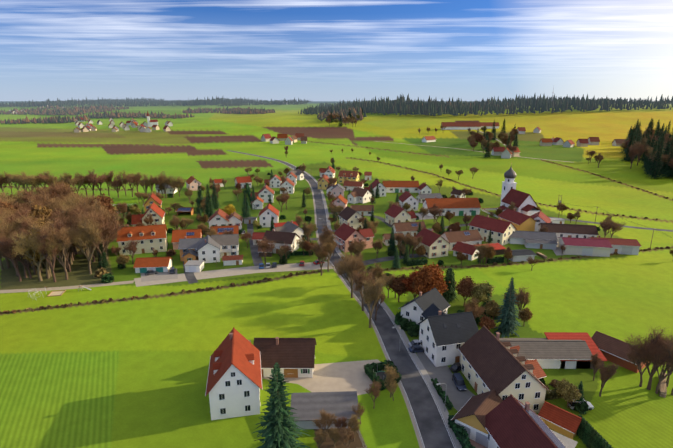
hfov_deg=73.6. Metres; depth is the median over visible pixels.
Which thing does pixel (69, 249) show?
wood tree
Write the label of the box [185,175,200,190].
house
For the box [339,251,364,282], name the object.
bare tree
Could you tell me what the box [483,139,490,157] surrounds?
park tree
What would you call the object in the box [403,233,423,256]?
garden tree
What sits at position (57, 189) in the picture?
wood tree
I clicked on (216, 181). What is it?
house
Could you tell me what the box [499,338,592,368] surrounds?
barn
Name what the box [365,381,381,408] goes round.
orchard tree
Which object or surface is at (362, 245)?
garden tree
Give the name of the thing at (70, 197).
wood tree
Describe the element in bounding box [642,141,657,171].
hill wood
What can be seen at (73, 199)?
wood tree
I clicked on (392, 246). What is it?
garden conifer
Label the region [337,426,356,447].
orchard tree
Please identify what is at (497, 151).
house
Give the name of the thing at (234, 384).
house
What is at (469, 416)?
garage
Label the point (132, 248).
garden tree
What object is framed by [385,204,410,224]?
house
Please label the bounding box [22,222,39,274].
wood tree
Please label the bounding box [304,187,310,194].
garden tree
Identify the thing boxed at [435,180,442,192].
garden tree
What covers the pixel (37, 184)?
bare tree
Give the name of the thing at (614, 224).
garden tree
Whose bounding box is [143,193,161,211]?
house
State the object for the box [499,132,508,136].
park tree
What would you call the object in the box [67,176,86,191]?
bare tree
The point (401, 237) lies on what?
bare tree
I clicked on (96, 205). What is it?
wood tree
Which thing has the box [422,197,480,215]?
barn
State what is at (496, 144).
park tree
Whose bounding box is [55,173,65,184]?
bare tree
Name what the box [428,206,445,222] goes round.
garden tree
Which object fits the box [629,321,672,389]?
bare tree
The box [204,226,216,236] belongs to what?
garden tree
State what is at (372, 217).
garden conifer
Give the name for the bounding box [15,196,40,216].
wood tree
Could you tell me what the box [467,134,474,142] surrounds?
park tree
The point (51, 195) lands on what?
wood tree
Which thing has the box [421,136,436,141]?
house
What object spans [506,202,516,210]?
garden tree
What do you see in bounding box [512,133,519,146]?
park tree
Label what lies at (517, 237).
barn
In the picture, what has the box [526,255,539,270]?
bare tree
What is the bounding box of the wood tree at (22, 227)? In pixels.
[8,214,35,268]
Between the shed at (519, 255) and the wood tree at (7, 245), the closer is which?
the wood tree at (7, 245)
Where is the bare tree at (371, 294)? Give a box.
[360,276,386,327]
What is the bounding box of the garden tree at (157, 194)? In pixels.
[150,192,162,199]
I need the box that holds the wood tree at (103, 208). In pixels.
[91,204,112,256]
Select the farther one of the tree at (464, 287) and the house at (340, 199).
the house at (340, 199)
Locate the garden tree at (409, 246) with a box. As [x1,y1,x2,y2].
[405,231,412,253]
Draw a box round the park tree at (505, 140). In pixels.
[502,136,511,146]
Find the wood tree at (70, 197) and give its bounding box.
[49,191,84,203]
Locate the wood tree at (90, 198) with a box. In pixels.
[80,193,112,203]
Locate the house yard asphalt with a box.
[417,352,474,410]
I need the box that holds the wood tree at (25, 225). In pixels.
[0,205,34,265]
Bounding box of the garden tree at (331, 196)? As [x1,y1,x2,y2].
[327,191,334,202]
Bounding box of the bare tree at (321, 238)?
[318,224,334,260]
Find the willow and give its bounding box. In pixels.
[221,204,235,215]
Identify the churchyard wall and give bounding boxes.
[482,208,497,217]
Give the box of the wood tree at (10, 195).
[1,192,18,201]
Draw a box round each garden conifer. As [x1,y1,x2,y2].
[270,216,273,230]
[301,190,306,207]
[361,218,367,228]
[370,207,374,223]
[375,183,379,197]
[386,226,396,251]
[392,248,400,269]
[401,244,410,263]
[437,215,445,234]
[480,282,490,306]
[487,229,491,243]
[576,381,584,402]
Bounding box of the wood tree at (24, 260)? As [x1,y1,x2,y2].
[5,227,28,277]
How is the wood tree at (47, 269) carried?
on the terrain at (128, 372)
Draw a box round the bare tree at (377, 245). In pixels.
[371,239,382,258]
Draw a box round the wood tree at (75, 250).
[46,203,88,253]
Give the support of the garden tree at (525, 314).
on the terrain at (128, 372)
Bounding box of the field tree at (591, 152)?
[585,150,596,161]
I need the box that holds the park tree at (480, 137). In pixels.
[477,134,484,146]
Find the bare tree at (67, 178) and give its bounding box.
[60,173,71,185]
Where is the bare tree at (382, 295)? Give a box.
[372,283,387,320]
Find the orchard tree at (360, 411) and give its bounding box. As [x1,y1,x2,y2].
[351,403,365,422]
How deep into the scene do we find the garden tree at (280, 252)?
173.28 m
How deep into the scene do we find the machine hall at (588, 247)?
184.09 m
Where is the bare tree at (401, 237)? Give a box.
[395,232,407,244]
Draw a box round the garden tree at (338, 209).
[330,205,343,218]
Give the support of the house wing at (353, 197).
on the terrain at (128, 372)
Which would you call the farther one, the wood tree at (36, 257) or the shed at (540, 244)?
the shed at (540, 244)
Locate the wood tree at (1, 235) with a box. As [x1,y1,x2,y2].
[0,225,19,275]
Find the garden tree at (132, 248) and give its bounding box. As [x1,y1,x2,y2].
[123,239,138,263]
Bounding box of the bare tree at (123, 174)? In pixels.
[115,170,127,194]
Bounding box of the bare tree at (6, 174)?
[3,170,12,193]
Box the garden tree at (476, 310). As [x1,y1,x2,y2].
[463,303,485,318]
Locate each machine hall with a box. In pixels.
[558,235,612,256]
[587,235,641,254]
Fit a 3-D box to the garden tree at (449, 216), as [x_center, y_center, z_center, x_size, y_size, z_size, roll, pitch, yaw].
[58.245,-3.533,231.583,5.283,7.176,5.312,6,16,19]
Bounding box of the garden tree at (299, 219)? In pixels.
[295,215,301,226]
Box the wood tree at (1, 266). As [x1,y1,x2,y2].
[0,214,9,270]
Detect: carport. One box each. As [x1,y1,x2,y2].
[175,207,193,214]
[244,217,256,223]
[474,243,505,254]
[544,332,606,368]
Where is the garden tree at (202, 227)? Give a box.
[197,222,208,237]
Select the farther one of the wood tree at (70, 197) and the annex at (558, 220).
the annex at (558, 220)
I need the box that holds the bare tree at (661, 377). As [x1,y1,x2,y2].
[644,337,672,393]
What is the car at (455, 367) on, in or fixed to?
on the terrain at (128, 372)
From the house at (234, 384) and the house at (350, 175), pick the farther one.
the house at (350, 175)
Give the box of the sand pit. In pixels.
[47,290,65,296]
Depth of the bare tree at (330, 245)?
164.30 m
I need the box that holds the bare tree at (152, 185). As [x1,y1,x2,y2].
[148,174,153,190]
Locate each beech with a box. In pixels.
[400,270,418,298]
[409,262,449,294]
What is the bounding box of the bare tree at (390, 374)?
[384,364,399,397]
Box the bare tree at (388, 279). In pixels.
[380,272,396,297]
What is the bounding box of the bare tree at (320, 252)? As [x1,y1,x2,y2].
[311,240,327,275]
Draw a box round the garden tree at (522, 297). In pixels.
[513,284,531,318]
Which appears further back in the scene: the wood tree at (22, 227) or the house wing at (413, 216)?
the house wing at (413, 216)
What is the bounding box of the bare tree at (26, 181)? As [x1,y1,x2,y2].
[21,176,38,189]
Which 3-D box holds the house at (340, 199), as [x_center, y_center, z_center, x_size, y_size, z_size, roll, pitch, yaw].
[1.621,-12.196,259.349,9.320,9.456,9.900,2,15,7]
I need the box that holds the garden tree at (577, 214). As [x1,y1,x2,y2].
[573,210,581,223]
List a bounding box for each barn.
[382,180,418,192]
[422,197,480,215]
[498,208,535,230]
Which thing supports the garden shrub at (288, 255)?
on the terrain at (128, 372)
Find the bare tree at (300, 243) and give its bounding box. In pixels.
[297,237,305,252]
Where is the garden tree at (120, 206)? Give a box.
[115,202,127,216]
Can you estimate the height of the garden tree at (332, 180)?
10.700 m
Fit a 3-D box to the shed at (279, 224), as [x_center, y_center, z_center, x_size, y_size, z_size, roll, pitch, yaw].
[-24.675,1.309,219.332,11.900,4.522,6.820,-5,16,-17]
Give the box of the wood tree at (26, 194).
[19,187,47,202]
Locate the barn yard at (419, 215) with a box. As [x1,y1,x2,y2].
[415,213,436,219]
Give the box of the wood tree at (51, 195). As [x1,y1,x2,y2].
[48,191,64,200]
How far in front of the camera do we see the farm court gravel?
102.59 m
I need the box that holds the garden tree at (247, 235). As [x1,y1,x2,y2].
[239,231,252,247]
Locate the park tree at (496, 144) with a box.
[491,141,500,147]
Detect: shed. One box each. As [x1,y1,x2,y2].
[222,255,243,265]
[257,247,272,256]
[274,221,297,226]
[290,391,359,428]
[524,239,557,249]
[538,401,581,439]
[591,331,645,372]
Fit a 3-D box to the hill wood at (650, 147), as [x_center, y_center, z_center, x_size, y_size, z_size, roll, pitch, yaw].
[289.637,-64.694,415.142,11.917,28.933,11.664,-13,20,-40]
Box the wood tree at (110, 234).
[77,216,126,267]
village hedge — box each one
[245,183,251,203]
[289,251,312,255]
[406,258,427,265]
[487,256,503,263]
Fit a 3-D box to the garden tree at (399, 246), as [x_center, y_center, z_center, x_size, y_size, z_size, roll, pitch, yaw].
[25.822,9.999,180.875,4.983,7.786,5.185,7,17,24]
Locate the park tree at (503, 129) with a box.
[501,119,506,132]
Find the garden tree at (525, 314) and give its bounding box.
[517,308,533,325]
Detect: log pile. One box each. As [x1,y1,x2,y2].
[536,252,546,258]
[659,372,666,397]
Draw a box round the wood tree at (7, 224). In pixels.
[0,216,31,270]
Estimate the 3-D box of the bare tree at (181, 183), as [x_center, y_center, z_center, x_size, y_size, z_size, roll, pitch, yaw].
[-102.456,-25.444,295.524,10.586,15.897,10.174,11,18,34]
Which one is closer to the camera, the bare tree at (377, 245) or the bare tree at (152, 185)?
the bare tree at (377, 245)
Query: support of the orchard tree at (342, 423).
on the terrain at (128, 372)
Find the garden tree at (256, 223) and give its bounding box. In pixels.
[253,219,259,229]
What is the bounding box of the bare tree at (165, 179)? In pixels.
[157,171,170,197]
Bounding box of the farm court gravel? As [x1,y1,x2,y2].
[262,359,380,394]
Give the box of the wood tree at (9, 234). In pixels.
[0,215,41,268]
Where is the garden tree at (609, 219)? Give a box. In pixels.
[603,214,613,221]
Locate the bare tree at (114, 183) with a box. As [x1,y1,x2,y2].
[110,175,123,197]
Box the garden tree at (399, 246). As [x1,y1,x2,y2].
[396,241,404,256]
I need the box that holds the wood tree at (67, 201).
[50,195,79,210]
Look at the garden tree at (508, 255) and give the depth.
174.69 m
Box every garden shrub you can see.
[94,268,108,277]
[101,273,113,282]
[117,264,125,268]
[166,249,175,256]
[279,257,287,264]
[280,251,290,258]
[305,216,311,221]
[387,250,394,255]
[395,312,403,324]
[400,318,412,330]
[407,325,418,336]
[412,321,419,330]
[475,313,487,324]
[549,379,557,387]
[573,400,588,413]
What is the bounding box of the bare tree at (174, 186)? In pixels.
[167,175,179,197]
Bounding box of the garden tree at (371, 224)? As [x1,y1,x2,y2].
[362,217,378,229]
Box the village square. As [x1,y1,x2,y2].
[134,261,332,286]
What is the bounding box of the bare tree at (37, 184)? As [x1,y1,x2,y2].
[29,173,42,188]
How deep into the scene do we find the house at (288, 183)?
306.04 m
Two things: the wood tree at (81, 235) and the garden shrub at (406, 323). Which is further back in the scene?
the wood tree at (81, 235)
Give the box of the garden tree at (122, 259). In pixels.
[115,253,129,264]
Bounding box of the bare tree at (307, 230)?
[301,221,313,250]
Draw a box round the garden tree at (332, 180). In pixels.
[327,176,337,183]
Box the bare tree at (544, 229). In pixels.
[539,225,547,231]
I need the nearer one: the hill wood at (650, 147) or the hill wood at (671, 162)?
the hill wood at (671, 162)
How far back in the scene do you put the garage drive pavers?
82.88 m
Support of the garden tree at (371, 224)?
on the terrain at (128, 372)
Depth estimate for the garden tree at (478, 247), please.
174.38 m
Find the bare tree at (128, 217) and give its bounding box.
[125,212,133,225]
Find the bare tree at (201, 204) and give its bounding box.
[199,202,205,213]
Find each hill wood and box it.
[619,126,631,153]
[621,135,633,161]
[624,131,637,160]
[628,146,638,168]
[634,142,643,165]
[636,127,640,157]
[639,137,650,162]
[640,136,657,147]
[641,138,652,167]
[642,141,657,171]
[642,146,655,174]
[643,143,652,160]
[644,126,649,139]
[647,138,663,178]
[647,145,656,159]
[649,154,668,175]
[658,140,669,174]
[659,133,664,153]
[660,148,672,177]
[663,139,672,171]
[664,155,672,177]
[666,157,672,166]
[667,121,670,132]
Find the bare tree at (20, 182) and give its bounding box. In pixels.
[16,171,32,189]
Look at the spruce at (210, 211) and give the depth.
243.24 m
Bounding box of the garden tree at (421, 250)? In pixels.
[415,245,425,256]
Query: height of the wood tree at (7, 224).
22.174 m
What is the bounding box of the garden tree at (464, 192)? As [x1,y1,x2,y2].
[462,188,467,197]
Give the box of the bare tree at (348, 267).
[330,252,367,297]
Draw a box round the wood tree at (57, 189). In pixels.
[36,180,78,199]
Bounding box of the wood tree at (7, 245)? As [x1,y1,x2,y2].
[0,236,21,281]
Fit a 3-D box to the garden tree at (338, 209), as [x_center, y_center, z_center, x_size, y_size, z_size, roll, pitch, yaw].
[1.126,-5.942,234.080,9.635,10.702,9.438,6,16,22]
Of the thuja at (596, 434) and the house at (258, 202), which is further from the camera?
the house at (258, 202)
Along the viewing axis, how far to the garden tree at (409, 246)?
182.81 m
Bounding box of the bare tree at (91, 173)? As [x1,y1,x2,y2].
[85,169,96,194]
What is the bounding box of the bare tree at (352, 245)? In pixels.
[349,238,360,253]
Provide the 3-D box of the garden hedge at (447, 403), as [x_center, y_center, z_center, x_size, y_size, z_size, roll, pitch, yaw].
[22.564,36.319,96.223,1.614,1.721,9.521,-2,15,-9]
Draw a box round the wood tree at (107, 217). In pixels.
[83,209,122,230]
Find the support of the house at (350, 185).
on the terrain at (128, 372)
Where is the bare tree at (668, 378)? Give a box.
[663,333,672,386]
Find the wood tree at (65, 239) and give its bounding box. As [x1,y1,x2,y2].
[35,217,77,279]
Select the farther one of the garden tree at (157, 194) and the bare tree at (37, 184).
the bare tree at (37, 184)
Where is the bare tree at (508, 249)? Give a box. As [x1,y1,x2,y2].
[504,246,511,258]
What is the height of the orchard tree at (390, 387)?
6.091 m
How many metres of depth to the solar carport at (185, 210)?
249.61 m
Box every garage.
[133,257,173,272]
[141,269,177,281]
[184,260,203,271]
[451,389,502,447]
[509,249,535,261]
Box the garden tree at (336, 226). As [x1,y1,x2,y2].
[333,219,340,229]
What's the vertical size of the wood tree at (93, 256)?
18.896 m
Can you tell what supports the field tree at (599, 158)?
on the terrain at (128, 372)
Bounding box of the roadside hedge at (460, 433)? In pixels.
[448,415,474,447]
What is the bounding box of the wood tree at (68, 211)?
[51,202,83,247]
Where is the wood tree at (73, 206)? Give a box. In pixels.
[53,200,93,212]
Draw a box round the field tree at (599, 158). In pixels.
[594,152,604,167]
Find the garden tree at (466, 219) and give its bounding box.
[463,212,471,229]
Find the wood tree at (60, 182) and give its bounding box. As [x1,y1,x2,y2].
[47,180,70,191]
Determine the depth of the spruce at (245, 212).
233.95 m
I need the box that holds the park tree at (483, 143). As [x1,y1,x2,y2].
[480,139,488,152]
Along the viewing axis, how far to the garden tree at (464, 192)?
286.28 m
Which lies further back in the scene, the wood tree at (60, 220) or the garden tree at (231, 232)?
the garden tree at (231, 232)
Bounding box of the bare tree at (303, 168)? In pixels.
[300,163,305,172]
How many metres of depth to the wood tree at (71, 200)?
199.69 m
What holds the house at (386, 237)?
on the terrain at (128, 372)
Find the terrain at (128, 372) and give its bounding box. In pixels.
[0,101,672,447]
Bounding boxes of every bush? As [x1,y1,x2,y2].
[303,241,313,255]
[478,314,496,329]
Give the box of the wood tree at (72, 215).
[52,206,83,260]
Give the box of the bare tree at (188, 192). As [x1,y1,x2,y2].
[184,188,192,202]
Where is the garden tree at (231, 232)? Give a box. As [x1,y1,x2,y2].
[223,230,233,233]
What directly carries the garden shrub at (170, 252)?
on the terrain at (128, 372)
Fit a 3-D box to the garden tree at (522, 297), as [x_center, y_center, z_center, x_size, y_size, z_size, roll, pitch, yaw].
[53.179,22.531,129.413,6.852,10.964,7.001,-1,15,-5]
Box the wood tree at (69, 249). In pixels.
[55,223,74,268]
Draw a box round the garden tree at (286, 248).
[280,243,294,258]
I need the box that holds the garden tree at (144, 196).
[136,192,148,204]
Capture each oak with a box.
[129,205,138,213]
[175,202,182,213]
[235,183,241,189]
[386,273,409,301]
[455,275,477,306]
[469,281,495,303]
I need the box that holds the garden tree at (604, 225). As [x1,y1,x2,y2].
[598,220,617,237]
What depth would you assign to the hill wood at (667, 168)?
370.97 m
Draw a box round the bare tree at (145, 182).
[138,173,151,198]
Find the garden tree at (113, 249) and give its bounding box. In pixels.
[111,245,120,257]
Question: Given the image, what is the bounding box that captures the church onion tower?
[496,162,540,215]
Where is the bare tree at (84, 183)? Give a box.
[71,172,87,195]
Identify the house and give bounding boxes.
[73,127,80,132]
[81,126,88,131]
[116,223,167,254]
[141,202,164,225]
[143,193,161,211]
[152,125,159,129]
[155,185,177,193]
[163,125,170,130]
[171,228,202,249]
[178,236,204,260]
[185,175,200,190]
[196,235,220,262]
[205,327,262,419]
[207,208,228,225]
[210,224,238,234]
[211,232,239,257]
[213,178,223,186]
[228,211,242,228]
[234,176,251,188]
[251,196,263,208]
[252,232,264,244]
[253,337,316,377]
[257,185,274,202]
[258,204,279,226]
[261,134,271,141]
[262,229,298,253]
[269,137,278,143]
[269,174,281,187]
[277,134,287,140]
[279,177,294,193]
[283,220,303,239]
[285,136,292,144]
[285,172,296,184]
[287,169,300,174]
[291,136,296,142]
[295,133,303,139]
[300,136,306,143]
[317,175,329,189]
[324,168,334,177]
[326,183,334,194]
[330,183,344,196]
[332,194,347,211]
[333,223,364,251]
[338,170,359,182]
[338,206,362,228]
[343,180,363,190]
[351,205,373,215]
[352,186,371,202]
[364,171,371,179]
[369,179,385,196]
[382,233,402,245]
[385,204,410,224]
[391,221,426,236]
[398,191,418,210]
[398,288,449,323]
[414,228,449,257]
[416,193,442,202]
[417,182,431,193]
[418,310,478,366]
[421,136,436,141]
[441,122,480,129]
[441,229,482,250]
[450,189,463,197]
[452,241,478,260]
[458,326,549,412]
[468,215,515,244]
[480,122,499,128]
[485,394,565,447]
[491,147,504,155]
[501,148,511,158]
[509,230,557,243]
[511,147,519,156]
[517,127,525,133]
[531,211,550,231]
[533,127,540,132]
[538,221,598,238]
[539,138,552,145]
[552,137,563,144]
[563,140,574,146]
[576,139,588,146]
[588,137,599,144]
[612,139,625,145]
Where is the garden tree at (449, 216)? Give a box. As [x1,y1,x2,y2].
[445,211,453,222]
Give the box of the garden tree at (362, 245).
[351,242,364,253]
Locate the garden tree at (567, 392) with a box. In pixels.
[553,378,581,407]
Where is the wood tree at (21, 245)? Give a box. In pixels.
[3,229,61,280]
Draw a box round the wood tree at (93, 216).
[69,209,123,247]
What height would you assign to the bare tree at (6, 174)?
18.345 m
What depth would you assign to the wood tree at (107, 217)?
178.94 m
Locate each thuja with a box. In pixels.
[441,268,458,303]
[576,417,585,436]
[576,421,588,439]
[581,423,590,443]
[584,426,593,446]
[587,429,596,447]
[589,432,599,447]
[593,435,601,447]
[598,438,605,447]
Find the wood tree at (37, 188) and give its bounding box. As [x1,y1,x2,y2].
[13,184,46,198]
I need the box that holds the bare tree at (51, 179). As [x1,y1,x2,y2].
[46,173,57,185]
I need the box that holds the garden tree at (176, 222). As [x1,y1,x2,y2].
[168,214,181,229]
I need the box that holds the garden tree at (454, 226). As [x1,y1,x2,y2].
[448,222,461,230]
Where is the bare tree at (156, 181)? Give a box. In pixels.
[150,175,162,192]
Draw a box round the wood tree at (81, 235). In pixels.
[66,213,105,273]
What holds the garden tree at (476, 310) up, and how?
on the terrain at (128, 372)
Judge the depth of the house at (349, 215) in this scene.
220.55 m
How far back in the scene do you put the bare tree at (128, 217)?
222.89 m
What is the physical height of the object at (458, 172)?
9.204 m
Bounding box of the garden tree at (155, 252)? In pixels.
[151,248,157,256]
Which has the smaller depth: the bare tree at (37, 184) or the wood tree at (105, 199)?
the wood tree at (105, 199)
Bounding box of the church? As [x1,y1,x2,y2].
[147,111,157,126]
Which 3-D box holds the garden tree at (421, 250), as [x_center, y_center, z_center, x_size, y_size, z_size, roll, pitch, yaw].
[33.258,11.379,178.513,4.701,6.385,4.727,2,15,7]
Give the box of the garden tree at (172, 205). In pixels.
[169,202,177,212]
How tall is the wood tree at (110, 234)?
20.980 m
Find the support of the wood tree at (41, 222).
on the terrain at (128, 372)
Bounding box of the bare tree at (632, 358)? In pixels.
[623,334,654,386]
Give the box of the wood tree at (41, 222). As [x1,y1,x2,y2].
[17,216,55,269]
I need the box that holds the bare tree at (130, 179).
[122,173,143,196]
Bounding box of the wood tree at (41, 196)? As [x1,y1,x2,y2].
[35,190,56,204]
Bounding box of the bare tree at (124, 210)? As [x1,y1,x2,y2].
[119,206,127,215]
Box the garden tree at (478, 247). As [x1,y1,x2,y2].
[474,243,489,262]
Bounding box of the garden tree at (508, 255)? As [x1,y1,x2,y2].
[503,252,512,261]
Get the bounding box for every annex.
[510,345,519,351]
[525,359,546,378]
[550,218,564,223]
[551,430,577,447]
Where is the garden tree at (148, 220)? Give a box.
[142,214,153,224]
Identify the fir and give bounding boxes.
[491,277,521,337]
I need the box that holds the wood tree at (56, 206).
[41,198,74,210]
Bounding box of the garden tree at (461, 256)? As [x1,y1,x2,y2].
[456,252,466,264]
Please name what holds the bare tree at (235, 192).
on the terrain at (128, 372)
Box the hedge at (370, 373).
[364,359,401,390]
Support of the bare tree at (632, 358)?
on the terrain at (128, 372)
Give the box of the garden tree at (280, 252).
[276,246,283,258]
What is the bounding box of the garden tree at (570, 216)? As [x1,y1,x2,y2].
[567,212,574,222]
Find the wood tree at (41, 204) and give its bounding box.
[21,197,59,212]
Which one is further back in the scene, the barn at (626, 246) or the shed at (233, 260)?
the barn at (626, 246)
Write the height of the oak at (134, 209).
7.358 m
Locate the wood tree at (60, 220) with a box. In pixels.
[55,214,76,266]
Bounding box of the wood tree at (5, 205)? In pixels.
[0,201,17,213]
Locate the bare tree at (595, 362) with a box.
[588,353,602,380]
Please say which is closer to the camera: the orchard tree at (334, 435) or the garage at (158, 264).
the orchard tree at (334, 435)
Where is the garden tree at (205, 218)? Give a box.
[199,215,208,224]
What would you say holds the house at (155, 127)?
on the terrain at (128, 372)
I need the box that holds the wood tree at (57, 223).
[38,216,72,271]
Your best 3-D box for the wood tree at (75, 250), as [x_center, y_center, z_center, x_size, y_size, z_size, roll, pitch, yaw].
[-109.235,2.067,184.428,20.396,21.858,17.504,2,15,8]
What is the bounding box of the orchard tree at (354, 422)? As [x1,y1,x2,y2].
[345,413,361,441]
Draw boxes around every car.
[145,270,157,274]
[169,267,175,273]
[408,340,420,346]
[408,344,423,352]
[449,362,460,372]
[452,373,466,390]
[569,400,593,409]
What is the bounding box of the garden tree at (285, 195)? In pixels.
[276,193,290,208]
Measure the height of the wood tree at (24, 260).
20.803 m
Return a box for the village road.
[0,126,672,447]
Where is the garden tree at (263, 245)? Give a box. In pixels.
[254,236,275,263]
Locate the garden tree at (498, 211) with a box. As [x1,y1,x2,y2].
[495,208,502,215]
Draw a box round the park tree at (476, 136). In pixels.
[473,133,479,145]
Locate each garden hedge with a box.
[431,378,453,409]
[545,387,562,399]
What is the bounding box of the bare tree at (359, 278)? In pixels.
[348,269,379,310]
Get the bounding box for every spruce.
[97,242,110,268]
[193,183,205,213]
[203,184,215,216]
[211,182,220,209]
[240,189,252,221]
[249,186,255,208]
[253,363,309,447]
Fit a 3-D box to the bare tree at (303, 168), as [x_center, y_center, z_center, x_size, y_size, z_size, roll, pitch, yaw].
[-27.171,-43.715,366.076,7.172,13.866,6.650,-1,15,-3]
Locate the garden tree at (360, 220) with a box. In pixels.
[356,217,368,223]
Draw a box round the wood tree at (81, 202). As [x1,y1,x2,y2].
[75,197,92,214]
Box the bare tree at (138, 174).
[134,172,141,191]
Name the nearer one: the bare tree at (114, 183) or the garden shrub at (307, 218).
the garden shrub at (307, 218)
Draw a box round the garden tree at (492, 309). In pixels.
[485,299,501,320]
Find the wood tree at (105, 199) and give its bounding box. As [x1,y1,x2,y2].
[86,193,118,217]
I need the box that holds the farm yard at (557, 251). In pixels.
[552,239,565,254]
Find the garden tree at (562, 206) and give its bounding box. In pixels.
[557,203,567,211]
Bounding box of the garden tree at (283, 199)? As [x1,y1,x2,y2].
[276,196,288,211]
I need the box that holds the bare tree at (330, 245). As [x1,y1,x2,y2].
[321,232,336,271]
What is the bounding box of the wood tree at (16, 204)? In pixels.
[11,198,43,214]
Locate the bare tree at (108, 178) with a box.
[103,170,114,195]
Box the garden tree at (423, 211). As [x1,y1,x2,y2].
[418,206,428,220]
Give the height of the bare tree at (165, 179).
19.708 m
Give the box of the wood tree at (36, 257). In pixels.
[22,228,60,276]
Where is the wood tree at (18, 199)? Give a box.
[9,190,26,204]
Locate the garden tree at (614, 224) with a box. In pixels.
[607,218,625,237]
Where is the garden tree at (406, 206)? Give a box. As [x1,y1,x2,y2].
[402,202,410,209]
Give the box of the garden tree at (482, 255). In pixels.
[476,248,485,262]
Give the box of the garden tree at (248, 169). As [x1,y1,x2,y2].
[244,167,252,175]
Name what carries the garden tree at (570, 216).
on the terrain at (128, 372)
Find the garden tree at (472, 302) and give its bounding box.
[463,296,477,307]
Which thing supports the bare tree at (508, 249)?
on the terrain at (128, 372)
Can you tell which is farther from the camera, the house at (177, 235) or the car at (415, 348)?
the house at (177, 235)
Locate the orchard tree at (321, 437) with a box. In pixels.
[313,427,328,447]
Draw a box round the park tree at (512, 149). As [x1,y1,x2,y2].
[510,145,517,155]
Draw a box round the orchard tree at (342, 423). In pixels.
[334,416,347,433]
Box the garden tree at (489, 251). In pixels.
[479,246,495,263]
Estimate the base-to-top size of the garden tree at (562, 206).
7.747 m
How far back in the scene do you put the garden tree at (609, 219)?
211.76 m
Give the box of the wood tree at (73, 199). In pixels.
[56,192,91,205]
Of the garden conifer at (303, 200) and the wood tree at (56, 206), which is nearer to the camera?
the wood tree at (56, 206)
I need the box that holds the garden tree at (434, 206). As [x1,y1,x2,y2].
[429,203,439,221]
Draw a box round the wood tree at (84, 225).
[69,214,113,252]
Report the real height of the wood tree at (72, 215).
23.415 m
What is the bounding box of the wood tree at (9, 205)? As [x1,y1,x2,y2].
[0,200,21,214]
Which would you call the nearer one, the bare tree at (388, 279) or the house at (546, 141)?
the bare tree at (388, 279)
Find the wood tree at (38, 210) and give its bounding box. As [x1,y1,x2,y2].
[28,205,54,220]
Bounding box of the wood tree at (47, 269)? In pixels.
[26,221,49,278]
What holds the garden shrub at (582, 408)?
on the terrain at (128, 372)
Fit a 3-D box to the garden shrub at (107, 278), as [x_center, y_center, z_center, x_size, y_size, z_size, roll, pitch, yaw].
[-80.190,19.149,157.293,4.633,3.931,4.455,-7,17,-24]
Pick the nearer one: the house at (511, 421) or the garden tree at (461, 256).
the house at (511, 421)
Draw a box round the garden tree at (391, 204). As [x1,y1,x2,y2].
[388,200,401,207]
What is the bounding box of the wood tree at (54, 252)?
[31,225,63,281]
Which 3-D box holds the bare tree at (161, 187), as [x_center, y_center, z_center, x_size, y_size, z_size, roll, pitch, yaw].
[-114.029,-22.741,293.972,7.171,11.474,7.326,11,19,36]
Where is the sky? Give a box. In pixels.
[0,0,672,100]
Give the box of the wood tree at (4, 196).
[0,191,14,205]
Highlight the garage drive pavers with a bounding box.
[470,439,486,447]
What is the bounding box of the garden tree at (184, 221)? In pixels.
[180,217,193,228]
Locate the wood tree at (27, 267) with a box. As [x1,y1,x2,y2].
[8,228,31,278]
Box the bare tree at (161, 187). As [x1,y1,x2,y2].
[158,184,166,195]
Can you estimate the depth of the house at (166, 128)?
866.05 m
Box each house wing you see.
[131,214,143,225]
[182,249,197,263]
[272,226,285,231]
[296,172,304,179]
[347,191,358,203]
[358,228,374,248]
[408,211,416,221]
[421,303,445,319]
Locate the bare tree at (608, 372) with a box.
[597,362,620,396]
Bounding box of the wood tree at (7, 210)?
[0,207,16,216]
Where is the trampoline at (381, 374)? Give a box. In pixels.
[373,365,385,379]
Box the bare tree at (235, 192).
[233,188,241,197]
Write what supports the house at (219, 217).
on the terrain at (128, 372)
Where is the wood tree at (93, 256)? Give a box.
[72,224,94,261]
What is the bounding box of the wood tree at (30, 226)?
[17,218,43,271]
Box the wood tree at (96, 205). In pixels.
[82,199,110,215]
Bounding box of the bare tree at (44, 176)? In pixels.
[27,171,50,187]
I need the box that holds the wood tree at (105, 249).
[103,232,116,258]
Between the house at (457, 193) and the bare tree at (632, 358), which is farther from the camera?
the house at (457, 193)
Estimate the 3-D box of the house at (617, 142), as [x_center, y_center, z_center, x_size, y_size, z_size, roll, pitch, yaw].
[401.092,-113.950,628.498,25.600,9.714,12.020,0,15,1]
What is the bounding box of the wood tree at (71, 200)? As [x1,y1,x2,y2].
[62,194,85,206]
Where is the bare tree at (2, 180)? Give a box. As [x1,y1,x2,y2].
[0,173,6,194]
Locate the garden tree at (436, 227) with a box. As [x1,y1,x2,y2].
[432,222,441,232]
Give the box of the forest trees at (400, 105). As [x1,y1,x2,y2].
[0,93,672,123]
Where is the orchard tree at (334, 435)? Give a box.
[328,426,340,447]
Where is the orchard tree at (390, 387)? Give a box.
[384,379,397,400]
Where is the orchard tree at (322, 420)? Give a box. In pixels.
[312,408,339,440]
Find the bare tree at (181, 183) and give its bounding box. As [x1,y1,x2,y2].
[175,175,186,196]
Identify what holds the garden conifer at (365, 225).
on the terrain at (128, 372)
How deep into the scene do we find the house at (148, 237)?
186.63 m
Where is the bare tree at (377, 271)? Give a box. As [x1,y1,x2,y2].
[369,262,384,280]
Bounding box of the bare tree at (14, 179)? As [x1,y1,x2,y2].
[6,172,29,191]
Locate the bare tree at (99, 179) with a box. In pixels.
[88,174,106,195]
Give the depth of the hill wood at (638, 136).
494.18 m

